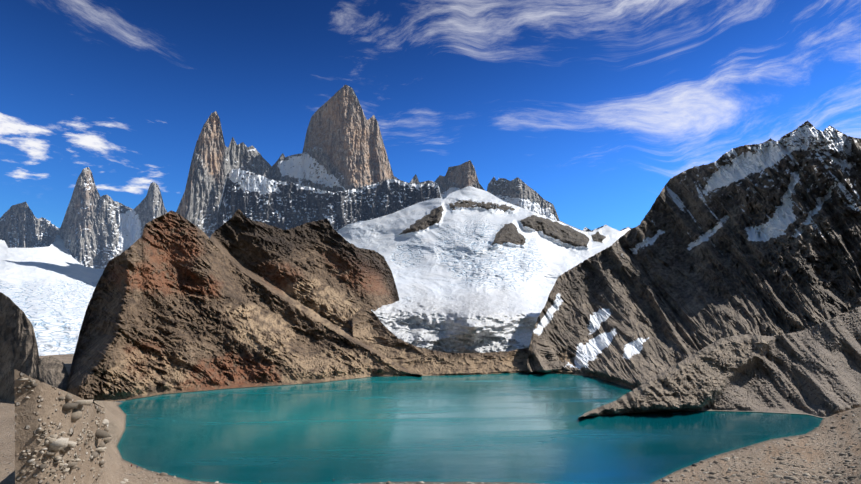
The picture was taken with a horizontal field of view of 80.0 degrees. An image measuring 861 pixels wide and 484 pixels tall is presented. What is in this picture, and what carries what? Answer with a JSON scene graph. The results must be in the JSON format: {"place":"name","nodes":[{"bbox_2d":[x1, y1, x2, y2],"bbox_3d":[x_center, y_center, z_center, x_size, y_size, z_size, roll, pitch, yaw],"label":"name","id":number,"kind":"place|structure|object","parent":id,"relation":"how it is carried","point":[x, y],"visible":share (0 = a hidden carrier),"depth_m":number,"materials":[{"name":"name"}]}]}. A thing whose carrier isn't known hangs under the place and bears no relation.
{"place":"outdoors","nodes":[
{"label":"outdoors","id":0,"kind":"place"},
{"bbox_2d":[0,292,68,401],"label":"cliff","id":1,"kind":"structure","parent":0,"point":[18,348],"depth_m":624.57,"materials":[{"name":"brown stone"}]},
{"bbox_2d":[0,354,93,483],"bbox_3d":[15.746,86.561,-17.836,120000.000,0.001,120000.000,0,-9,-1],"label":"ground sheet","id":2,"kind":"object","parent":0,"point":[7,442],"depth_m":408.58,"materials":[{"name":"beige soil"}]},
{"bbox_2d":[0,235,103,355],"bbox_3d":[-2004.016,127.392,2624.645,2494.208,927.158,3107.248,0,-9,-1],"label":"glacier","id":3,"kind":"object","parent":2,"relation":"on","point":[48,291],"visible":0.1,"depth_m":2673.29,"materials":[{"name":"white snow"}]},
{"bbox_2d":[14,369,860,483],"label":"lake shore","id":4,"kind":"structure","parent":2,"relation":"on","point":[34,410],"depth_m":259.44,"materials":[{"name":"brown gravel"}]},
{"bbox_2d":[17,375,860,483],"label":"boulders","id":5,"kind":"object","parent":4,"relation":"on","point":[63,445],"visible":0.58,"depth_m":248.03,"materials":[{"name":"stone"}]},
{"bbox_2d":[0,167,167,268],"bbox_3d":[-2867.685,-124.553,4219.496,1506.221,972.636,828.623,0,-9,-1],"label":"mountain peaks","id":6,"kind":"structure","parent":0,"point":[95,230],"depth_m":4140.45,"materials":[{"name":"grey stone"}]},
{"bbox_2d":[66,209,421,402],"bbox_3d":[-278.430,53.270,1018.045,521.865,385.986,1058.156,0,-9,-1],"label":"brown hill","id":7,"kind":"structure","parent":0,"point":[178,303],"depth_m":851.46,"materials":[{"name":"brown stone"}]},
{"bbox_2d":[352,307,578,376],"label":"shore rocks","id":8,"kind":"object","parent":7,"relation":"on","point":[370,329],"visible":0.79,"depth_m":927.01,"materials":[{"name":"brown stone"}]},
{"bbox_2d":[218,168,442,230],"bbox_3d":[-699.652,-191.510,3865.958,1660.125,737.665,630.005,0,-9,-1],"label":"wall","id":9,"kind":"structure","parent":0,"point":[252,196],"depth_m":3873.02,"materials":[{"name":"grey stone"}]},
{"bbox_2d":[176,85,631,237],"bbox_3d":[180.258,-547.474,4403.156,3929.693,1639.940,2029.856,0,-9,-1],"label":"mountain peaks","id":10,"kind":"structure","parent":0,"point":[344,149],"depth_m":4328.39,"materials":[{"name":"stone"}]},
{"bbox_2d":[0,0,860,230],"label":"sky","id":11,"kind":"structure","parent":0,"point":[595,106],"materials":[{"name":"blue"}]},
{"bbox_2d":[115,372,823,483],"bbox_3d":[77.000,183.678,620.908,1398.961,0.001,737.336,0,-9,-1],"label":"lake","id":12,"kind":"structure","parent":0,"point":[526,427],"depth_m":400.78,"materials":[{"name":"liquid"}]},
{"bbox_2d":[578,306,860,417],"bbox_3d":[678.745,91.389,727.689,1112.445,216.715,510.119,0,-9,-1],"label":"peninsula","id":13,"kind":"object","parent":12,"relation":"in","point":[815,370],"visible":1,"depth_m":540.56},
{"bbox_2d":[337,186,630,352],"bbox_3d":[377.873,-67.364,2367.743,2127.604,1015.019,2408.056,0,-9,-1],"label":"glacier","id":14,"kind":"object","parent":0,"point":[475,270],"visible":0.58,"depth_m":2314.83,"materials":[{"name":"white snow"}]},
{"bbox_2d":[527,120,860,389],"bbox_3d":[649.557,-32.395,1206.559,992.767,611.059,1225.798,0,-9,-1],"label":"mountain slope","id":15,"kind":"structure","parent":0,"point":[763,239],"depth_m":1095.15,"materials":[{"name":"stone"}]}
]}

